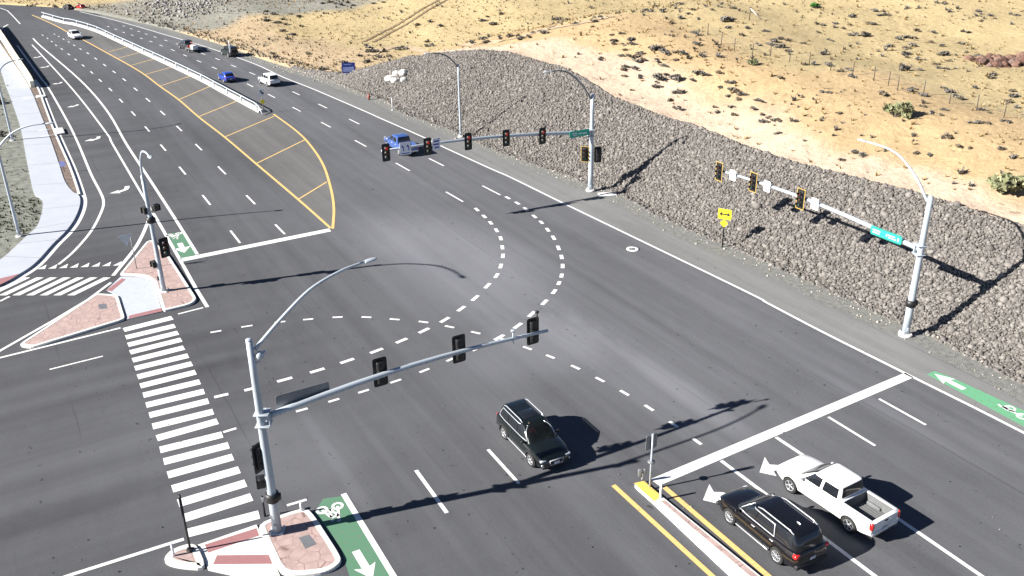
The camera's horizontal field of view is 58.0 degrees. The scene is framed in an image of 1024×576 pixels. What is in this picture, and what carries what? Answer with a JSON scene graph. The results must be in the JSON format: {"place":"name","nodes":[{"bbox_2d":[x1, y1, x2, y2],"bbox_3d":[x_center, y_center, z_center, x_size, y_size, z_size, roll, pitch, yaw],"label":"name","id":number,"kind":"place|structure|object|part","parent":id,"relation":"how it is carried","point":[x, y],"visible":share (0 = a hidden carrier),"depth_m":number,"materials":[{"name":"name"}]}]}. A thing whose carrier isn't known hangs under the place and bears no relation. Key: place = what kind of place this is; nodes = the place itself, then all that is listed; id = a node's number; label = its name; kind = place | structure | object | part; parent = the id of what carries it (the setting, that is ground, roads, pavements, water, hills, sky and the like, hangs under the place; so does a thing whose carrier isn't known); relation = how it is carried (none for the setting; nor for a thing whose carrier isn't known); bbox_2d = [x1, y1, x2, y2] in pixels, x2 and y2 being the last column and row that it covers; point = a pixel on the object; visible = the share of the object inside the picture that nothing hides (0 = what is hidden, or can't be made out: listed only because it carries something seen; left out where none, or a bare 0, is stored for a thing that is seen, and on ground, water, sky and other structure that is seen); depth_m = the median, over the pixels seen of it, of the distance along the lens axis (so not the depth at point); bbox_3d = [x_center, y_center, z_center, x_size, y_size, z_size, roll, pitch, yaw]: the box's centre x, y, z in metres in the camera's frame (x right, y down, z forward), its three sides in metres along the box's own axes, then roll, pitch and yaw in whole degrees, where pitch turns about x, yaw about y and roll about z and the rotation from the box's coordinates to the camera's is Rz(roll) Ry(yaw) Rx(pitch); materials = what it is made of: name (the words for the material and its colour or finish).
{"place":"outdoors","nodes":[
{"label":"outdoors","id":0,"kind":"place"},
{"bbox_2d":[0,71,42,258],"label":"verge","id":1,"kind":"structure","parent":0,"point":[20,180],"depth_m":84.87,"materials":[{"name":"beige gravel"}]},
{"bbox_2d":[0,59,22,140],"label":"street lamp","id":2,"kind":"object","parent":1,"relation":"on","point":[6,116],"visible":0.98,"depth_m":96.93,"materials":[{"name":"metal"}]},
{"bbox_2d":[0,84,40,248],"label":"verge weeds","id":3,"kind":"object","parent":1,"relation":"on","point":[23,206],"visible":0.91,"depth_m":77.71,"materials":[{"name":"green plant"}]},
{"bbox_2d":[0,122,54,237],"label":"street lamp","id":4,"kind":"object","parent":1,"relation":"on","point":[19,234],"visible":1,"depth_m":70.89,"materials":[{"name":"metal"}]},
{"bbox_2d":[0,44,80,284],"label":"sidewalk","id":5,"kind":"structure","parent":0,"point":[56,195],"depth_m":83.77,"materials":[{"name":"concrete"}]},
{"bbox_2d":[23,95,44,98],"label":"drain inlet","id":6,"kind":"object","parent":5,"relation":"on","point":[38,96],"visible":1,"depth_m":116.76,"materials":[{"name":"concrete"}]},
{"bbox_2d":[38,127,64,136],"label":"drain inlet","id":7,"kind":"object","parent":5,"relation":"on","point":[59,131],"visible":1,"depth_m":101.12,"materials":[{"name":"concrete"}]},
{"bbox_2d":[33,80,79,193],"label":"kerb","id":8,"kind":"structure","parent":5,"relation":"on","point":[70,168],"depth_m":96.13,"materials":[{"name":"concrete"}]},
{"bbox_2d":[363,0,445,41],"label":"dirt track","id":9,"kind":"structure","parent":0,"point":[375,35],"depth_m":160.66,"materials":[{"name":"brown soil"}]},
{"bbox_2d":[364,15,615,54],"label":"pale path","id":10,"kind":"structure","parent":0,"point":[419,50],"depth_m":119.81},
{"bbox_2d":[0,4,1023,575],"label":"road","id":11,"kind":"structure","parent":0,"point":[102,464],"depth_m":51.28,"materials":[{"name":"grey asphalt"}]},
{"bbox_2d":[0,30,34,87],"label":"retaining wall","id":12,"kind":"structure","parent":11,"relation":"on","point":[20,64],"depth_m":134.68,"materials":[{"name":"white concrete"}]},
{"bbox_2d":[0,43,78,194],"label":"planting strip","id":13,"kind":"object","parent":11,"relation":"on","point":[68,178],"visible":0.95,"depth_m":98.14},
{"bbox_2d":[59,161,65,170],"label":"blue sign","id":14,"kind":"object","parent":13,"relation":"on","point":[61,163],"visible":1,"depth_m":87.78,"materials":[{"name":"metal"}]},
{"bbox_2d":[0,80,86,287],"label":"gutter","id":15,"kind":"object","parent":11,"relation":"on","point":[58,243],"visible":0.99,"depth_m":79.17,"materials":[{"name":"concrete"}]},
{"bbox_2d":[62,4,73,9],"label":"car","id":16,"kind":"object","parent":11,"relation":"on","point":[67,6],"visible":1,"depth_m":189.43,"materials":[{"name":"grey metal"}]},
{"bbox_2d":[67,29,82,39],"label":"white car","id":17,"kind":"object","parent":11,"relation":"on","point":[74,34],"visible":1,"depth_m":156.37,"materials":[{"name":"paint"}]},
{"bbox_2d":[75,4,85,8],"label":"car","id":18,"kind":"object","parent":11,"relation":"on","point":[81,6],"visible":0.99,"depth_m":189.13,"materials":[{"name":"red paint"}]},
{"bbox_2d":[21,240,195,348],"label":"traffic island","id":19,"kind":"structure","parent":11,"relation":"on","point":[134,293],"depth_m":61.45,"materials":[{"name":"concrete"}]},
{"bbox_2d":[117,234,136,268],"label":"yield sign","id":20,"kind":"object","parent":19,"relation":"on","point":[125,239],"visible":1,"depth_m":65.55,"materials":[{"name":"metal"}]},
{"bbox_2d":[139,150,170,292],"bbox_3d":[-22.443,-3.884,59.283,1.274,10.665,4.893,-18,30,-32],"label":"traffic signal pole","id":21,"kind":"object","parent":19,"relation":"on","point":[163,241],"visible":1,"depth_m":61.16,"materials":[{"name":"metal"}]},
{"bbox_2d":[41,12,264,114],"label":"median barrier","id":22,"kind":"object","parent":11,"relation":"on","point":[256,107],"visible":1,"depth_m":133.71,"materials":[{"name":"concrete"}]},
{"bbox_2d":[34,15,332,226],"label":"median apron","id":23,"kind":"object","parent":11,"relation":"on","point":[297,170],"visible":0.98,"depth_m":101.95,"materials":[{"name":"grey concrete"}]},
{"bbox_2d":[258,89,264,110],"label":"keep right sign","id":24,"kind":"object","parent":23,"relation":"on","point":[261,93],"visible":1,"depth_m":107.22,"materials":[{"name":"metal"}]},
{"bbox_2d":[178,39,196,50],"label":"flatbed truck","id":25,"kind":"object","parent":11,"relation":"on","point":[186,43],"visible":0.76,"depth_m":145.81,"materials":[{"name":"grey paint"}]},
{"bbox_2d":[187,42,200,52],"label":"cargo trailer","id":26,"kind":"object","parent":11,"relation":"on","point":[192,46],"visible":1,"depth_m":143.56,"materials":[{"name":"metal"}]},
{"bbox_2d":[218,71,235,82],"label":"blue car","id":27,"kind":"object","parent":11,"relation":"on","point":[226,76],"visible":1,"depth_m":123.45,"materials":[{"name":"paint"}]},
{"bbox_2d":[220,40,238,56],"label":"dark jeep","id":28,"kind":"object","parent":11,"relation":"on","point":[229,50],"visible":1,"depth_m":139.86,"materials":[{"name":"grey paint"}]},
{"bbox_2d":[165,509,340,575],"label":"traffic island","id":29,"kind":"structure","parent":11,"relation":"on","point":[302,545],"depth_m":38.85,"materials":[{"name":"concrete"}]},
{"bbox_2d":[170,543,174,556],"bbox_3d":[-14.170,10.982,38.581,0.260,0.800,0.254,-1,25,0],"label":"bollard","id":30,"kind":"object","parent":29,"relation":"on","point":[172,549],"visible":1,"depth_m":38.52,"materials":[{"name":"plastic"}]},
{"bbox_2d":[178,494,193,551],"bbox_3d":[-13.606,9.838,38.415,0.310,3.000,0.460,-1,25,0],"label":"post","id":31,"kind":"object","parent":29,"relation":"on","point":[189,548],"visible":1,"depth_m":38.45,"materials":[{"name":"black metal"}]},
{"bbox_2d":[261,496,265,516],"bbox_3d":[-10.977,9.691,40.921,0.180,1.100,0.160,-1,25,0],"label":"push button post","id":32,"kind":"object","parent":29,"relation":"on","point":[263,501],"visible":1,"depth_m":40.87,"materials":[{"name":"metal"}]},
{"bbox_2d":[258,72,279,86],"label":"white suv","id":33,"kind":"object","parent":11,"relation":"on","point":[269,78],"visible":1,"depth_m":120.79,"materials":[{"name":"paint"}]},
{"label":"rear window","id":34,"kind":"part","parent":33,"relation":"part of","materials":[{"name":"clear glass"}]},
{"bbox_2d":[245,257,548,535],"bbox_3d":[-4.805,3.905,41.132,14.334,11.265,1.611,-15,28,-28],"label":"traffic signal pole","id":35,"kind":"object","parent":11,"relation":"on","point":[260,449],"visible":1,"depth_m":38.69,"materials":[{"name":"metal"}]},
{"bbox_2d":[384,133,418,154],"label":"blue pickup","id":36,"kind":"object","parent":11,"relation":"on","point":[394,140],"visible":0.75,"depth_m":92.24,"materials":[{"name":"paint"}]},
{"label":"rear window","id":37,"kind":"part","parent":36,"relation":"part of","materials":[{"name":"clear glass"}]},
{"bbox_2d":[496,398,569,469],"bbox_3d":[0.998,7.083,45.404,2.200,1.763,4.700,-14,28,-26],"label":"black suv","id":38,"kind":"object","parent":11,"relation":"on","point":[538,441],"visible":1,"depth_m":44.69,"materials":[{"name":"black paint"},{"name":"tinted glass"},{"name":"rubber"}]},
{"bbox_3d":[-0.365,6.284,46.026,0.105,0.395,0.820,-14,28,-26],"label":"side window","id":39,"kind":"part","parent":38,"relation":"part of","materials":[{"name":"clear glass"}]},
{"bbox_3d":[0.069,6.631,45.298,0.109,0.453,0.850,-14,28,-26],"label":"side window","id":40,"kind":"part","parent":38,"relation":"part of","materials":[{"name":"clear glass"}]},
{"bbox_3d":[0.538,6.940,44.613,0.211,0.453,0.840,-14,28,-26],"label":"side window","id":41,"kind":"part","parent":38,"relation":"part of","materials":[{"name":"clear glass"}]},
{"bbox_2d":[49,308,1019,571],"bbox_3d":[-3.393,5.320,51.420,50.884,0.083,30.594,-1,25,0],"label":"road grit","id":42,"kind":"object","parent":11,"relation":"on","point":[521,458],"visible":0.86,"depth_m":42.79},
{"bbox_2d":[626,246,639,251],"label":"manhole cover","id":43,"kind":"object","parent":11,"relation":"on","point":[633,248],"visible":1,"depth_m":68.94,"materials":[{"name":"metal"}]},
{"bbox_2d":[634,481,759,575],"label":"raised median","id":44,"kind":"object","parent":11,"relation":"on","point":[724,559],"visible":1,"depth_m":39.31,"materials":[{"name":"concrete"}]},
{"bbox_2d":[638,469,645,480],"bbox_3d":[6.029,8.657,42.852,0.380,0.610,0.130,-1,25,0],"label":"sign","id":45,"kind":"object","parent":44,"relation":"on","point":[641,474],"visible":1,"depth_m":42.77,"materials":[{"name":"metal"}]},
{"bbox_2d":[646,433,656,486],"bbox_3d":[6.334,7.900,41.930,0.328,3.050,0.603,22,33,40],"label":"median sign","id":46,"kind":"object","parent":44,"relation":"on","point":[651,441],"visible":1,"depth_m":41.60,"materials":[{"name":"metal"}]},
{"bbox_2d":[659,482,662,497],"bbox_3d":[6.710,9.162,41.629,0.260,1.000,0.254,-1,25,0],"label":"delineator post","id":47,"kind":"object","parent":44,"relation":"on","point":[660,493],"visible":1,"depth_m":41.55,"materials":[{"name":"plastic"}]},
{"bbox_2d":[716,485,828,570],"bbox_3d":[10.939,9.787,39.176,2.320,1.810,5.000,-14,28,-26],"label":"black suv","id":48,"kind":"object","parent":11,"relation":"on","point":[782,530],"visible":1,"depth_m":38.05,"materials":[{"name":"paint"}]},
{"bbox_3d":[10.062,9.352,39.000,0.216,0.434,0.920,-14,28,-26],"label":"side window","id":49,"kind":"part","parent":48,"relation":"part of","materials":[{"name":"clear glass"}]},
{"bbox_3d":[10.512,9.735,38.154,0.105,0.434,1.060,-14,28,-26],"label":"side window","id":50,"kind":"part","parent":48,"relation":"part of","materials":[{"name":"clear glass"}]},
{"bbox_3d":[11.049,10.119,37.286,0.110,0.391,0.877,-15,28,-28],"label":"side window","id":51,"kind":"part","parent":48,"relation":"part of","materials":[{"name":"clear glass"}]},
{"bbox_3d":[12.015,10.149,37.183,1.399,0.515,0.265,-14,28,-26],"label":"rear window","id":52,"kind":"part","parent":48,"relation":"part of","materials":[{"name":"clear glass"}]},
{"bbox_2d":[775,454,900,536],"bbox_3d":[14.325,8.924,40.987,2.320,1.770,5.510,-15,28,-28],"label":"white pickup","id":53,"kind":"object","parent":11,"relation":"on","point":[847,498],"visible":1,"depth_m":40.21,"materials":[{"name":"paint"}]},
{"bbox_3d":[13.355,8.417,40.863,0.177,0.440,0.920,-15,28,-28],"label":"side window","id":54,"kind":"part","parent":53,"relation":"part of","materials":[{"name":"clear glass"}]},
{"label":"side window","id":55,"kind":"part","parent":53,"relation":"part of","materials":[{"name":"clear glass"}]},
{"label":"rear window","id":56,"kind":"part","parent":53,"relation":"part of","materials":[{"name":"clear glass"}]},
{"bbox_2d":[0,0,1023,371],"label":"hillside","id":57,"kind":"structure","parent":0,"point":[980,162],"depth_m":97.29,"materials":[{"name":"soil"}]},
{"bbox_2d":[104,0,249,21],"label":"pale rubble","id":58,"kind":"object","parent":57,"relation":"on","point":[179,5],"visible":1,"depth_m":181.36,"materials":[{"name":"stone"}]},
{"bbox_2d":[138,17,346,76],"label":"roadside weeds","id":59,"kind":"object","parent":57,"relation":"on","point":[226,42],"visible":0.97,"depth_m":150.22,"materials":[{"name":"beige plant"}]},
{"bbox_2d":[342,62,354,74],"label":"blue sign","id":60,"kind":"object","parent":57,"relation":"on","point":[348,67],"visible":0.84,"depth_m":122.38,"materials":[{"name":"metal"}]},
{"bbox_2d":[368,48,379,51],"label":"sagebrush","id":61,"kind":"object","parent":57,"relation":"on","point":[371,50],"visible":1,"depth_m":136.87,"materials":[{"name":"beige plant"}]},
{"bbox_2d":[384,75,393,81],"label":"white boulder","id":62,"kind":"object","parent":57,"relation":"on","point":[387,78],"visible":0.87,"depth_m":116.03,"materials":[{"name":"white stone"}]},
{"bbox_2d":[391,77,398,82],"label":"white boulder","id":63,"kind":"object","parent":57,"relation":"on","point":[394,80],"visible":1,"depth_m":115.21,"materials":[{"name":"white stone"}]},
{"bbox_2d":[392,70,398,75],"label":"white boulder","id":64,"kind":"object","parent":57,"relation":"on","point":[395,73],"visible":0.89,"depth_m":116.06,"materials":[{"name":"white stone"}]},
{"bbox_2d":[399,69,407,75],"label":"white boulder","id":65,"kind":"object","parent":57,"relation":"on","point":[402,72],"visible":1,"depth_m":115.33,"materials":[{"name":"white stone"}]},
{"bbox_2d":[191,0,1022,185],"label":"dry brush","id":66,"kind":"object","parent":57,"relation":"on","point":[962,170],"visible":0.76,"depth_m":113.33,"materials":[{"name":"beige plant"}]},
{"bbox_2d":[649,44,663,50],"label":"sagebrush","id":67,"kind":"object","parent":57,"relation":"on","point":[654,47],"visible":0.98,"depth_m":100.10,"materials":[{"name":"beige plant"}]},
{"bbox_2d":[290,49,1023,384],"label":"riprap rocks","id":68,"kind":"object","parent":57,"relation":"on","point":[367,80],"visible":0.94,"depth_m":71.72,"materials":[{"name":"stone"}]},
{"bbox_2d":[652,73,665,79],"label":"sagebrush","id":69,"kind":"object","parent":57,"relation":"on","point":[658,76],"visible":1,"depth_m":92.26,"materials":[{"name":"beige plant"}]},
{"bbox_2d":[668,74,682,80],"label":"sagebrush","id":70,"kind":"object","parent":57,"relation":"on","point":[676,77],"visible":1,"depth_m":91.83,"materials":[{"name":"beige plant"}]},
{"bbox_2d":[691,70,703,73],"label":"sagebrush","id":71,"kind":"object","parent":57,"relation":"on","point":[698,72],"visible":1,"depth_m":91.91,"materials":[{"name":"beige plant"}]},
{"bbox_2d":[720,15,733,21],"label":"sagebrush","id":72,"kind":"object","parent":57,"relation":"on","point":[725,18],"visible":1,"depth_m":111.86,"materials":[{"name":"beige plant"}]},
{"bbox_2d":[736,91,748,95],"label":"sagebrush","id":73,"kind":"object","parent":57,"relation":"on","point":[741,93],"visible":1,"depth_m":86.68,"materials":[{"name":"beige plant"}]},
{"bbox_2d":[746,58,758,64],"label":"shrub","id":74,"kind":"object","parent":57,"relation":"on","point":[753,62],"visible":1,"depth_m":92.70,"materials":[{"name":"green plant"}]},
{"bbox_2d":[758,118,768,122],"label":"sagebrush","id":75,"kind":"object","parent":57,"relation":"on","point":[762,120],"visible":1,"depth_m":80.51,"materials":[{"name":"beige plant"}]},
{"bbox_2d":[774,43,785,47],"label":"sagebrush","id":76,"kind":"object","parent":57,"relation":"on","point":[781,45],"visible":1,"depth_m":99.94,"materials":[{"name":"beige plant"}]},
{"bbox_2d":[810,2,819,7],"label":"shrub","id":77,"kind":"object","parent":57,"relation":"on","point":[813,4],"visible":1,"depth_m":120.67,"materials":[{"name":"green plant"}]},
{"bbox_2d":[846,31,858,35],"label":"sagebrush","id":78,"kind":"object","parent":57,"relation":"on","point":[852,34],"visible":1,"depth_m":108.25,"materials":[{"name":"beige plant"}]},
{"bbox_2d":[858,151,865,156],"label":"sagebrush","id":79,"kind":"object","parent":57,"relation":"on","point":[861,154],"visible":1,"depth_m":71.72,"materials":[{"name":"beige plant"}]},
{"bbox_2d":[707,23,1023,117],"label":"wire fence","id":80,"kind":"object","parent":57,"relation":"on","point":[863,72],"visible":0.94,"depth_m":85.84,"materials":[{"name":"metal"}]},
{"bbox_2d":[861,31,871,35],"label":"sagebrush","id":81,"kind":"object","parent":57,"relation":"on","point":[864,33],"visible":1,"depth_m":108.06,"materials":[{"name":"beige plant"}]},
{"bbox_2d":[878,90,887,95],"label":"sagebrush","id":82,"kind":"object","parent":57,"relation":"on","point":[883,93],"visible":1,"depth_m":81.70,"materials":[{"name":"beige plant"}]},
{"bbox_2d":[882,100,913,118],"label":"shrub","id":83,"kind":"object","parent":57,"relation":"on","point":[905,109],"visible":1,"depth_m":75.83,"materials":[{"name":"green plant"}]},
{"bbox_2d":[899,64,911,70],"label":"sagebrush","id":84,"kind":"object","parent":57,"relation":"on","point":[904,67],"visible":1,"depth_m":90.30,"materials":[{"name":"beige plant"}]},
{"bbox_2d":[939,51,949,54],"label":"sagebrush","id":85,"kind":"object","parent":57,"relation":"on","point":[944,52],"visible":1,"depth_m":98.29,"materials":[{"name":"beige plant"}]},
{"bbox_2d":[941,131,952,139],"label":"sagebrush","id":86,"kind":"object","parent":57,"relation":"on","point":[946,135],"visible":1,"depth_m":71.81,"materials":[{"name":"beige plant"}]},
{"bbox_2d":[944,88,955,92],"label":"sagebrush","id":87,"kind":"object","parent":57,"relation":"on","point":[947,90],"visible":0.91,"depth_m":83.08,"materials":[{"name":"beige plant"}]},
{"bbox_2d":[963,51,1023,67],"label":"rock outcrop","id":88,"kind":"object","parent":57,"relation":"on","point":[998,60],"visible":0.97,"depth_m":93.41,"materials":[{"name":"stone"}]},
{"bbox_2d":[986,172,1023,194],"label":"shrub","id":89,"kind":"object","parent":57,"relation":"on","point":[1003,183],"visible":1,"depth_m":61.95,"materials":[{"name":"green plant"}]},
{"bbox_2d":[1004,98,1012,102],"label":"sagebrush","id":90,"kind":"object","parent":57,"relation":"on","point":[1009,100],"visible":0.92,"depth_m":80.79,"materials":[{"name":"beige plant"}]},
{"bbox_2d":[1009,93,1019,96],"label":"sagebrush","id":91,"kind":"object","parent":57,"relation":"on","point":[1013,94],"visible":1,"depth_m":82.33,"materials":[{"name":"beige plant"}]},
{"bbox_2d":[99,15,1023,430],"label":"road shoulder","id":92,"kind":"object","parent":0,"point":[911,357],"visible":0.94,"depth_m":65.41},
{"bbox_2d":[104,15,1023,403],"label":"gravel verge","id":93,"kind":"structure","parent":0,"point":[1014,389],"depth_m":65.15,"materials":[{"name":"grey gravel"}]},
{"bbox_2d":[424,53,463,137],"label":"street lamp","id":94,"kind":"object","parent":93,"relation":"on","point":[460,125],"visible":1,"depth_m":95.72,"materials":[{"name":"metal"}]},
{"bbox_2d":[381,70,601,191],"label":"traffic signal pole","id":95,"kind":"object","parent":93,"relation":"on","point":[591,154],"visible":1,"depth_m":76.28,"materials":[{"name":"metal"}]},
{"bbox_2d":[598,192,616,196],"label":"pull box","id":96,"kind":"object","parent":93,"relation":"on","point":[606,194],"visible":1,"depth_m":79.84,"materials":[{"name":"concrete"}]},
{"bbox_2d":[225,53,1015,389],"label":"loose stones","id":97,"kind":"object","parent":93,"relation":"on","point":[567,177],"visible":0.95,"depth_m":79.72,"materials":[{"name":"grey stone"}]},
{"bbox_2d":[718,208,731,246],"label":"warning sign","id":98,"kind":"object","parent":93,"relation":"on","point":[725,214],"visible":1,"depth_m":67.89,"materials":[{"name":"yellow metal"}]},
{"bbox_2d":[714,139,933,337],"bbox_3d":[19.401,-5.136,60.322,0.831,10.965,17.895,-14,28,-27],"label":"traffic signal pole","id":99,"kind":"object","parent":93,"relation":"on","point":[911,303],"visible":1,"depth_m":55.32,"materials":[{"name":"metal"}]}
]}

